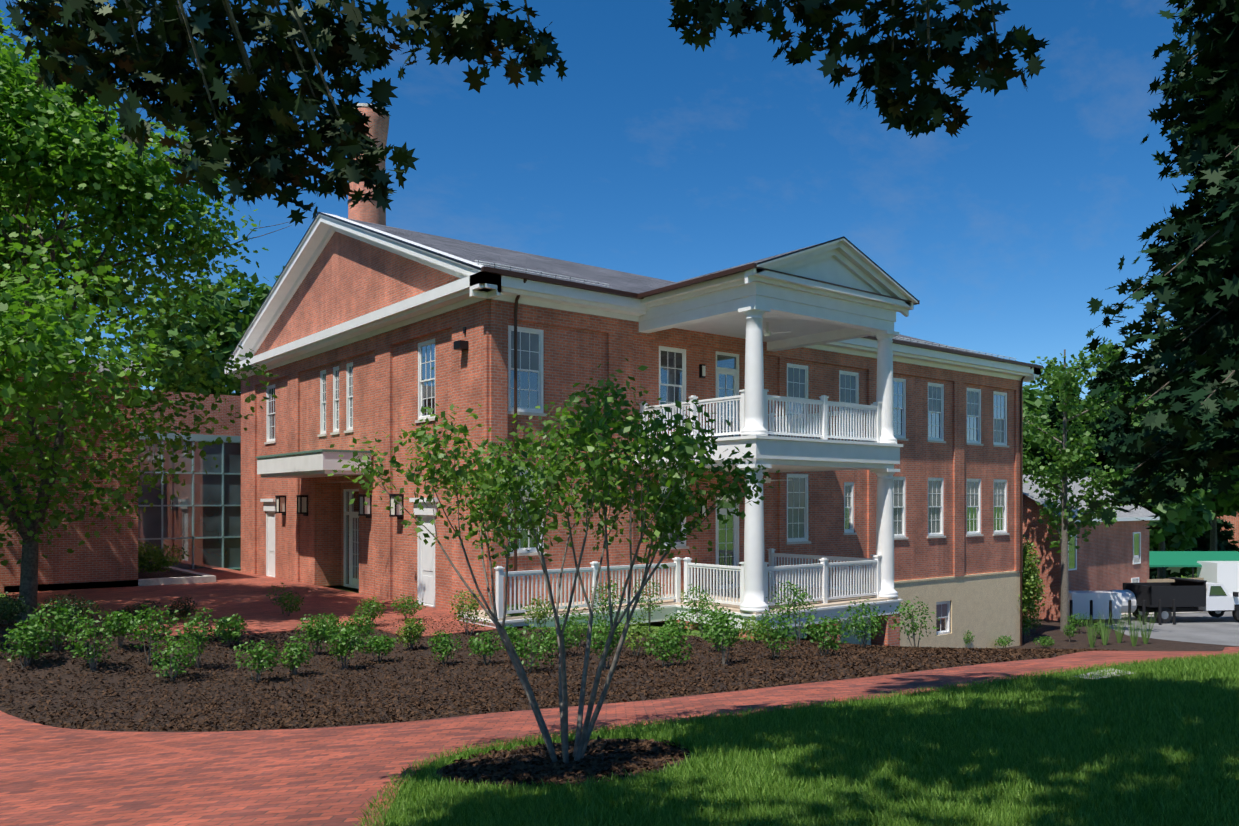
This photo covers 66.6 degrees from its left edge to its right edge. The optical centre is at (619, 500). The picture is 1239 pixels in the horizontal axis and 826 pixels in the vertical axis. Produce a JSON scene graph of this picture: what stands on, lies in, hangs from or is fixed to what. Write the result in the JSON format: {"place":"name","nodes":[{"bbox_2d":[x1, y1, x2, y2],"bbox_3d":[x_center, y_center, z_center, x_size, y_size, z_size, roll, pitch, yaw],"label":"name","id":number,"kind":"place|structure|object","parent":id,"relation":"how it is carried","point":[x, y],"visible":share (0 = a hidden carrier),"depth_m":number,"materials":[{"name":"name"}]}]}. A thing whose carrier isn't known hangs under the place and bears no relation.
{"place":"outdoors","nodes":[
{"label":"outdoors","id":0,"kind":"place"},
{"bbox_2d":[0,0,1213,399],"label":"sky","id":1,"kind":"structure","parent":0,"point":[657,156],"materials":[{"name":"blue"}]},
{"bbox_2d":[0,567,1226,789],"bbox_3d":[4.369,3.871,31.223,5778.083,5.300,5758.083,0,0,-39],"label":"lawn","id":2,"kind":"structure","parent":0,"point":[650,627],"depth_m":26.07,"materials":[{"name":"green plant"}]},
{"bbox_2d":[0,354,145,593],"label":"brick building","id":3,"kind":"structure","parent":2,"relation":"on","point":[109,554],"depth_m":33.16,"materials":[{"name":"red brick"}]},
{"bbox_2d":[0,0,291,624],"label":"maple tree","id":4,"kind":"object","parent":2,"relation":"on","point":[54,144],"visible":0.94,"depth_m":21.67,"materials":[{"name":"green plant"}]},
{"bbox_2d":[138,390,240,570],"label":"glass connector","id":5,"kind":"object","parent":2,"relation":"on","point":[200,521],"visible":0.23,"depth_m":43.27,"materials":[{"name":"glass"}]},
{"bbox_2d":[126,266,284,395],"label":"tree","id":6,"kind":"object","parent":2,"relation":"on","point":[249,308],"visible":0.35,"depth_m":65.72,"materials":[{"name":"green plant"}]},
{"bbox_2d":[4,568,530,637],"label":"brick patio","id":7,"kind":"structure","parent":2,"relation":"on","point":[228,593],"depth_m":28.48,"materials":[{"name":"red brick"}]},
{"bbox_2d":[4,566,215,592],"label":"plaza stone kerb","id":8,"kind":"structure","parent":7,"relation":"on","point":[198,577],"depth_m":34.95,"materials":[{"name":"concrete"}]},
{"bbox_2d":[111,600,161,620],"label":"boxwood shrub","id":9,"kind":"object","parent":7,"relation":"on","point":[130,610],"visible":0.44,"depth_m":23.95,"materials":[{"name":"green plant"}]},
{"bbox_2d":[138,567,194,578],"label":"raised planter bed","id":10,"kind":"object","parent":7,"relation":"on","point":[158,574],"depth_m":37.43,"materials":[{"name":"brown soil"}]},
{"bbox_2d":[138,541,158,566],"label":"planter shrub","id":11,"kind":"object","parent":10,"relation":"on","point":[141,548],"visible":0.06,"depth_m":38.15,"materials":[{"name":"green plant"}]},
{"bbox_2d":[138,544,188,572],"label":"planter shrub","id":12,"kind":"object","parent":10,"relation":"on","point":[158,557],"visible":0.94,"depth_m":35.98,"materials":[{"name":"green plant"}]},
{"bbox_2d":[164,596,197,619],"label":"boxwood shrub","id":13,"kind":"object","parent":7,"relation":"on","point":[184,609],"visible":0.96,"depth_m":24.53,"materials":[{"name":"green plant"}]},
{"bbox_2d":[266,582,304,615],"bbox_3d":[-8.994,2.694,25.351,0.983,1.007,0.743,0,0,-22],"label":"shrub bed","id":14,"kind":"object","parent":7,"relation":"on","point":[287,604],"visible":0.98,"depth_m":25.33,"materials":[{"name":"green plant"}]},
{"bbox_2d":[507,603,526,615],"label":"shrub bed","id":15,"kind":"object","parent":2,"relation":"on","point":[516,614],"visible":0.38,"depth_m":23.53,"materials":[{"name":"green plant"}]},
{"bbox_2d":[0,0,1048,226],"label":"oak tree","id":16,"kind":"object","parent":2,"relation":"on","point":[342,131],"visible":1,"depth_m":4.98,"materials":[{"name":"green plant"}]},
{"bbox_2d":[432,738,684,784],"bbox_3d":[-0.357,1.989,7.181,1.945,0.237,1.900,0,0,-39],"label":"mulch bed","id":17,"kind":"object","parent":2,"relation":"on","point":[440,772],"visible":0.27,"depth_m":7.12,"materials":[{"name":"brown wood"}]},
{"bbox_2d":[327,358,779,763],"bbox_3d":[-0.459,0.522,7.163,2.726,3.137,3.243,0,0,-39],"label":"serviceberry tree","id":18,"kind":"object","parent":17,"relation":"on","point":[685,448],"visible":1,"depth_m":6.83,"materials":[{"name":"green plant"}]},
{"bbox_2d":[0,647,1238,825],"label":"brick path","id":19,"kind":"structure","parent":2,"relation":"on","point":[323,776],"depth_m":8.89,"materials":[{"name":"red brick"}]},
{"bbox_2d":[0,612,1238,731],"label":"mulch bed","id":20,"kind":"object","parent":2,"relation":"on","point":[1051,629],"visible":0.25,"depth_m":14.87,"materials":[{"name":"brown soil"}]},
{"bbox_2d":[0,592,29,623],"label":"boxwood shrub","id":21,"kind":"object","parent":20,"relation":"on","point":[8,610],"visible":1,"depth_m":16.23,"materials":[{"name":"green plant"}]},
{"bbox_2d":[0,620,52,667],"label":"shrub","id":22,"kind":"object","parent":20,"relation":"on","point":[25,642],"visible":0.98,"depth_m":14.51,"materials":[{"name":"green plant"}]},
{"bbox_2d":[24,601,87,651],"bbox_3d":[-9.215,2.047,15.313,0.897,0.870,0.903,0,0,20],"label":"shrub","id":23,"kind":"object","parent":20,"relation":"on","point":[57,624],"visible":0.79,"depth_m":15.27,"materials":[{"name":"green plant"}]},
{"bbox_2d":[38,594,103,623],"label":"boxwood shrub","id":24,"kind":"object","parent":20,"relation":"on","point":[76,606],"visible":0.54,"depth_m":16.33,"materials":[{"name":"green plant"}]},
{"bbox_2d":[64,603,119,670],"bbox_3d":[-8.272,2.154,14.803,0.783,1.106,0.655,0,0,-5],"label":"shrub","id":25,"kind":"object","parent":20,"relation":"on","point":[98,653],"visible":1,"depth_m":14.80,"materials":[{"name":"green plant"}]},
{"bbox_2d":[103,610,139,647],"bbox_3d":[-8.521,2.208,16.117,0.558,0.689,0.709,0,0,-16],"label":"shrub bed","id":26,"kind":"object","parent":20,"relation":"on","point":[122,627],"visible":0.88,"depth_m":16.02,"materials":[{"name":"green plant"}]},
{"bbox_2d":[125,604,182,664],"bbox_3d":[-7.707,2.228,15.637,0.845,1.030,0.974,0,0,-5],"label":"shrub","id":27,"kind":"object","parent":20,"relation":"on","point":[156,626],"visible":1,"depth_m":15.60,"materials":[{"name":"green plant"}]},
{"bbox_2d":[150,632,203,680],"bbox_3d":[-7.113,2.501,15.016,0.732,0.784,0.824,0,0,24],"label":"shrub","id":28,"kind":"object","parent":20,"relation":"on","point":[171,661],"visible":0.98,"depth_m":14.94,"materials":[{"name":"green plant"}]},
{"bbox_2d":[175,607,217,668],"bbox_3d":[-7.108,2.332,15.907,0.759,1.076,0.573,0,0,-69],"label":"shrub","id":29,"kind":"object","parent":20,"relation":"on","point":[190,623],"visible":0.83,"depth_m":15.88,"materials":[{"name":"green plant"}]},
{"bbox_2d":[215,613,247,646],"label":"shrub","id":30,"kind":"object","parent":20,"relation":"on","point":[229,635],"visible":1,"depth_m":18.32,"materials":[{"name":"green plant"}]},
{"bbox_2d":[233,638,281,681],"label":"shrub","id":31,"kind":"object","parent":20,"relation":"on","point":[260,656],"visible":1,"depth_m":15.42,"materials":[{"name":"green plant"}]},
{"bbox_2d":[277,634,313,675],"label":"shrub","id":32,"kind":"object","parent":20,"relation":"on","point":[297,650],"visible":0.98,"depth_m":16.15,"materials":[{"name":"green plant"}]},
{"bbox_2d":[295,613,333,654],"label":"shrub","id":33,"kind":"object","parent":20,"relation":"on","point":[318,635],"visible":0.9,"depth_m":18.76,"materials":[{"name":"green plant"}]},
{"bbox_2d":[314,613,342,635],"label":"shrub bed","id":34,"kind":"object","parent":20,"relation":"on","point":[334,619],"visible":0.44,"depth_m":21.43,"materials":[{"name":"green plant"}]},
{"bbox_2d":[325,621,364,669],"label":"shrub","id":35,"kind":"object","parent":20,"relation":"on","point":[343,640],"visible":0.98,"depth_m":17.02,"materials":[{"name":"green plant"}]},
{"bbox_2d":[339,610,376,645],"bbox_3d":[-5.580,2.756,20.192,0.734,0.842,0.773,0,0,12],"label":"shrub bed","id":36,"kind":"object","parent":20,"relation":"on","point":[367,626],"visible":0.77,"depth_m":20.13,"materials":[{"name":"green plant"}]},
{"bbox_2d":[355,596,385,623],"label":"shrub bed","id":37,"kind":"object","parent":20,"relation":"on","point":[372,607],"visible":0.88,"depth_m":23.24,"materials":[{"name":"green plant"}]},
{"bbox_2d":[355,634,396,661],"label":"shrub","id":38,"kind":"object","parent":20,"relation":"on","point":[379,644],"visible":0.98,"depth_m":17.98,"materials":[{"name":"green plant"}]},
{"bbox_2d":[390,594,425,620],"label":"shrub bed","id":39,"kind":"object","parent":20,"relation":"on","point":[405,607],"visible":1,"depth_m":24.33,"materials":[{"name":"green plant"}]},
{"bbox_2d":[396,615,426,649],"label":"shrub","id":40,"kind":"object","parent":20,"relation":"on","point":[413,632],"visible":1,"depth_m":19.75,"materials":[{"name":"green plant"}]},
{"bbox_2d":[427,630,462,664],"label":"shrub","id":41,"kind":"object","parent":20,"relation":"on","point":[435,640],"visible":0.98,"depth_m":17.51,"materials":[{"name":"green plant"}]},
{"bbox_2d":[449,590,489,635],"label":"shrub","id":42,"kind":"object","parent":20,"relation":"on","point":[471,607],"visible":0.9,"depth_m":21.87,"materials":[{"name":"green plant"}]},
{"bbox_2d":[467,631,503,664],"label":"shrub","id":43,"kind":"object","parent":20,"relation":"on","point":[485,649],"visible":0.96,"depth_m":17.32,"materials":[{"name":"green plant"}]},
{"bbox_2d":[497,624,521,643],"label":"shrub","id":44,"kind":"object","parent":20,"relation":"on","point":[508,630],"visible":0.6,"depth_m":19.41,"materials":[{"name":"green plant"}]},
{"bbox_2d":[503,625,554,672],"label":"shrub","id":45,"kind":"object","parent":20,"relation":"on","point":[533,646],"visible":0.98,"depth_m":15.78,"materials":[{"name":"green plant"}]},
{"bbox_2d":[522,596,558,634],"bbox_3d":[-1.849,2.705,22.139,0.871,0.978,0.716,0,0,-7],"label":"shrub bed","id":46,"kind":"object","parent":20,"relation":"on","point":[543,614],"visible":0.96,"depth_m":22.09,"materials":[{"name":"green plant"}]},
{"bbox_2d":[0,612,1120,788],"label":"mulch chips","id":47,"kind":"object","parent":20,"relation":"on","point":[662,746],"visible":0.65,"depth_m":13.38,"materials":[{"name":"brown wood"}]},
{"bbox_2d":[540,621,583,654],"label":"shrub","id":48,"kind":"object","parent":20,"relation":"on","point":[566,634],"visible":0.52,"depth_m":18.05,"materials":[{"name":"green plant"}]},
{"bbox_2d":[560,606,599,645],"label":"shrub","id":49,"kind":"object","parent":20,"relation":"on","point":[583,624],"visible":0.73,"depth_m":19.77,"materials":[{"name":"green plant"}]},
{"bbox_2d":[588,577,625,631],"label":"shrub","id":50,"kind":"object","parent":20,"relation":"on","point":[601,608],"visible":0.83,"depth_m":22.94,"materials":[{"name":"green plant"}]},
{"bbox_2d":[590,619,627,669],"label":"shrub","id":51,"kind":"object","parent":20,"relation":"on","point":[603,636],"visible":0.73,"depth_m":15.54,"materials":[{"name":"green plant"}]},
{"bbox_2d":[617,612,658,656],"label":"shrub","id":52,"kind":"object","parent":20,"relation":"on","point":[630,633],"visible":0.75,"depth_m":17.53,"materials":[{"name":"green plant"}]},
{"bbox_2d":[644,625,692,667],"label":"shrub","id":53,"kind":"object","parent":20,"relation":"on","point":[671,647],"visible":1,"depth_m":15.40,"materials":[{"name":"green plant"}]},
{"bbox_2d":[661,610,697,642],"bbox_3d":[1.242,2.673,19.666,0.747,0.827,0.864,0,0,-39],"label":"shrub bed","id":54,"kind":"object","parent":20,"relation":"on","point":[682,623],"visible":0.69,"depth_m":19.57,"materials":[{"name":"green plant"}]},
{"bbox_2d":[698,602,729,648],"bbox_3d":[1.844,2.453,18.188,0.793,1.001,0.668,0,0,-39],"label":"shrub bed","id":55,"kind":"object","parent":20,"relation":"on","point":[710,623],"visible":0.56,"depth_m":18.14,"materials":[{"name":"green plant"}]},
{"bbox_2d":[703,607,750,664],"bbox_3d":[1.714,2.200,15.099,0.780,0.973,0.743,0,0,-39],"label":"shrub","id":56,"kind":"object","parent":20,"relation":"on","point":[726,638],"visible":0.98,"depth_m":15.07,"materials":[{"name":"green plant"}]},
{"bbox_2d":[737,616,773,643],"bbox_3d":[3.051,2.904,21.058,0.831,0.676,0.908,0,0,-39],"label":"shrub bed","id":57,"kind":"object","parent":20,"relation":"on","point":[752,629],"visible":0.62,"depth_m":20.98,"materials":[{"name":"green plant"}]},
{"bbox_2d":[748,608,796,659],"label":"shrub","id":58,"kind":"object","parent":20,"relation":"on","point":[781,634],"visible":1,"depth_m":15.54,"materials":[{"name":"green plant"}]},
{"bbox_2d":[766,580,817,643],"bbox_3d":[3.742,2.434,20.321,1.131,1.485,1.182,0,0,-39],"label":"shrub","id":59,"kind":"object","parent":20,"relation":"on","point":[801,597],"visible":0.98,"depth_m":20.23,"materials":[{"name":"green plant"}]},
{"bbox_2d":[801,614,850,655],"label":"shrub","id":60,"kind":"object","parent":20,"relation":"on","point":[831,630],"visible":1,"depth_m":15.89,"materials":[{"name":"green plant"}]},
{"bbox_2d":[837,597,887,647],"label":"shrub","id":61,"kind":"object","parent":20,"relation":"on","point":[859,634],"visible":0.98,"depth_m":18.38,"materials":[{"name":"green plant"}]},
{"bbox_2d":[885,597,939,646],"bbox_3d":[6.010,2.515,19.269,0.969,1.136,1.136,0,0,-3],"label":"shrub","id":62,"kind":"object","parent":20,"relation":"on","point":[911,616],"visible":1,"depth_m":19.17,"materials":[{"name":"green plant"}]},
{"bbox_2d":[963,630,973,643],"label":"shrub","id":63,"kind":"object","parent":20,"relation":"on","point":[971,638],"visible":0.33,"depth_m":39.12,"materials":[{"name":"green plant"}]},
{"bbox_2d":[994,636,1014,647],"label":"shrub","id":64,"kind":"object","parent":20,"relation":"on","point":[1004,641],"visible":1,"depth_m":40.10,"materials":[{"name":"green plant"}]},
{"bbox_2d":[1022,613,1031,641],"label":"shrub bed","id":65,"kind":"object","parent":20,"relation":"on","point":[1024,629],"visible":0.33,"depth_m":42.90,"materials":[{"name":"green plant"}]},
{"bbox_2d":[1018,534,1045,625],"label":"tall shrub","id":66,"kind":"object","parent":20,"relation":"on","point":[1031,582],"visible":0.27,"depth_m":42.63,"materials":[{"name":"green plant"}]},
{"bbox_2d":[1028,612,1042,633],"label":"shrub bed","id":67,"kind":"object","parent":20,"relation":"on","point":[1035,624],"visible":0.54,"depth_m":45.41,"materials":[{"name":"green plant"}]},
{"bbox_2d":[1033,636,1054,647],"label":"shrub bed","id":68,"kind":"object","parent":20,"relation":"on","point":[1043,642],"visible":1,"depth_m":40.86,"materials":[{"name":"green plant"}]},
{"bbox_2d":[1063,624,1077,641],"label":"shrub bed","id":69,"kind":"object","parent":20,"relation":"on","point":[1070,632],"visible":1,"depth_m":42.82,"materials":[{"name":"green plant"}]},
{"bbox_2d":[1066,613,1091,632],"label":"shrub","id":70,"kind":"object","parent":20,"relation":"on","point":[1077,622],"visible":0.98,"depth_m":45.52,"materials":[{"name":"green plant"}]},
{"bbox_2d":[1089,621,1107,638],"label":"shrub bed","id":71,"kind":"object","parent":20,"relation":"on","point":[1098,632],"visible":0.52,"depth_m":43.73,"materials":[{"name":"green plant"}]},
{"bbox_2d":[1083,610,1157,647],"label":"ornamental grasses","id":72,"kind":"object","parent":20,"relation":"on","point":[1119,634],"visible":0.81,"depth_m":41.94,"materials":[{"name":"green plant"}]},
{"bbox_2d":[225,98,1042,648],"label":"brick building","id":73,"kind":"structure","parent":2,"relation":"on","point":[851,414],"depth_m":29.67,"materials":[{"name":"red brick"}]},
{"bbox_2d":[348,107,388,225],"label":"chimney stack","id":74,"kind":"object","parent":73,"relation":"attached to","point":[367,211],"visible":0.19,"depth_m":48.41,"materials":[{"name":"brick"}]},
{"bbox_2d":[625,577,664,630],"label":"shrub","id":75,"kind":"object","parent":2,"relation":"on","point":[650,605],"visible":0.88,"depth_m":24.11,"materials":[{"name":"green plant"}]},
{"bbox_2d":[680,584,716,633],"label":"shrub","id":76,"kind":"object","parent":2,"relation":"on","point":[701,605],"visible":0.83,"depth_m":24.09,"materials":[{"name":"green plant"}]},
{"bbox_2d":[365,653,1236,825],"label":"path kerb brick","id":77,"kind":"object","parent":2,"relation":"on","point":[481,747],"visible":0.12,"depth_m":8.87,"materials":[{"name":"red brick"}]},
{"bbox_2d":[1023,408,1049,474],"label":"tree","id":78,"kind":"object","parent":2,"relation":"on","point":[1034,448],"visible":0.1,"depth_m":93.47,"materials":[{"name":"green plant"}]},
{"bbox_2d":[1023,385,1053,428],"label":"tree","id":79,"kind":"object","parent":2,"relation":"on","point":[1031,402],"visible":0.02,"depth_m":115.31,"materials":[{"name":"green plant"}]},
{"bbox_2d":[1023,382,1057,408],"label":"tree","id":80,"kind":"object","parent":2,"relation":"on","point":[1045,393],"visible":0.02,"depth_m":125.08,"materials":[{"name":"green plant"}]},
{"bbox_2d":[1028,385,1090,475],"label":"tree","id":81,"kind":"object","parent":2,"relation":"on","point":[1052,409],"visible":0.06,"depth_m":82.65,"materials":[{"name":"green plant"}]},
{"bbox_2d":[1023,475,1159,620],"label":"brick house","id":82,"kind":"structure","parent":2,"relation":"on","point":[1115,556],"depth_m":52.82,"materials":[{"name":"red brick"}]},
{"bbox_2d":[1023,337,1164,631],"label":"ginkgo tree","id":83,"kind":"object","parent":2,"relation":"on","point":[1063,379],"visible":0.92,"depth_m":46.12,"materials":[{"name":"green plant"}]},
{"bbox_2d":[1075,668,1131,678],"bbox_3d":[5.379,1.907,10.366,1.131,0.061,0.481,0,0,-39],"label":"concrete pad","id":84,"kind":"object","parent":2,"relation":"on","point":[1104,676],"visible":0.24,"depth_m":10.37,"materials":[{"name":"grey concrete"}]},
{"bbox_2d":[1061,343,1196,578],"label":"foliage","id":85,"kind":"object","parent":2,"relation":"on","point":[1122,376],"depth_m":74.15,"materials":[{"name":"green plant"}]},
{"bbox_2d":[1109,392,1151,414],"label":"tree","id":86,"kind":"object","parent":2,"relation":"on","point":[1145,397],"depth_m":130.77,"materials":[{"name":"green plant"}]},
{"bbox_2d":[1128,402,1152,426],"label":"tree","id":87,"kind":"object","parent":2,"relation":"on","point":[1133,417],"depth_m":123.39,"materials":[{"name":"green plant"}]},
{"bbox_2d":[1131,398,1157,426],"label":"tree","id":88,"kind":"object","parent":2,"relation":"on","point":[1140,417],"visible":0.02,"depth_m":123.68,"materials":[{"name":"green plant"}]},
{"bbox_2d":[1121,612,1191,614],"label":"curb","id":89,"kind":"structure","parent":2,"relation":"on","point":[1153,613],"depth_m":54.61,"materials":[{"name":"grey concrete"}]},
{"bbox_2d":[1085,0,1238,529],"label":"tree","id":90,"kind":"object","parent":2,"relation":"on","point":[1192,387],"visible":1,"depth_m":15.66,"materials":[{"name":"green plant"}]},
{"bbox_2d":[1110,464,1215,578],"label":"tree","id":91,"kind":"object","parent":2,"relation":"on","point":[1187,522],"visible":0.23,"depth_m":63.90,"materials":[{"name":"green plant"}]},
{"bbox_2d":[1147,578,1203,581],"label":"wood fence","id":92,"kind":"object","parent":2,"relation":"on","point":[1160,580],"visible":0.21,"depth_m":57.48,"materials":[{"name":"beige wood"}]},
{"bbox_2d":[1141,367,1238,568],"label":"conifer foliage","id":93,"kind":"object","parent":2,"relation":"on","point":[1223,537],"depth_m":88.24,"materials":[{"name":"green plant"}]},
{"bbox_2d":[1143,403,1238,550],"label":"tree","id":94,"kind":"object","parent":2,"relation":"on","point":[1233,510],"visible":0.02,"depth_m":79.96,"materials":[{"name":"green plant"}]},
{"bbox_2d":[1149,551,1238,578],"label":"green canopy","id":95,"kind":"object","parent":2,"relation":"on","point":[1174,558],"visible":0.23,"depth_m":61.32,"materials":[{"name":"green"}]},
{"bbox_2d":[1196,430,1238,506],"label":"tree","id":96,"kind":"object","parent":2,"relation":"on","point":[1230,496],"visible":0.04,"depth_m":70.43,"materials":[{"name":"green plant"}]},
{"bbox_2d":[1217,513,1238,547],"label":"flat roof building","id":97,"kind":"structure","parent":2,"relation":"on","point":[1233,520],"depth_m":99.25,"materials":[{"name":"brick"}]},
{"bbox_2d":[353,651,1238,825],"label":"lawn grass","id":98,"kind":"structure","parent":0,"point":[1079,751],"depth_m":6.12,"materials":[{"name":"green plant"}]},
{"bbox_2d":[1093,611,1238,645],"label":"road asphalt","id":99,"kind":"structure","parent":0,"point":[1205,628],"depth_m":47.54,"materials":[{"name":"grey asphalt"}]},
{"bbox_2d":[1069,590,1175,624],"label":"white storage tanks","id":100,"kind":"object","parent":99,"relation":"on","point":[1116,603],"visible":0.94,"depth_m":49.33,"materials":[{"name":"white"}]},
{"bbox_2d":[1123,577,1238,622],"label":"service truck","id":101,"kind":"object","parent":99,"relation":"on","point":[1217,600],"visible":0.9,"depth_m":49.88,"materials":[{"name":"painted metal"},{"name":"rubber"},{"name":"glass"}]},
{"bbox_2d":[1197,561,1238,592],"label":"white van","id":102,"kind":"object","parent":99,"relation":"on","point":[1225,574],"visible":0.6,"depth_m":58.51,"materials":[{"name":"white metal"}]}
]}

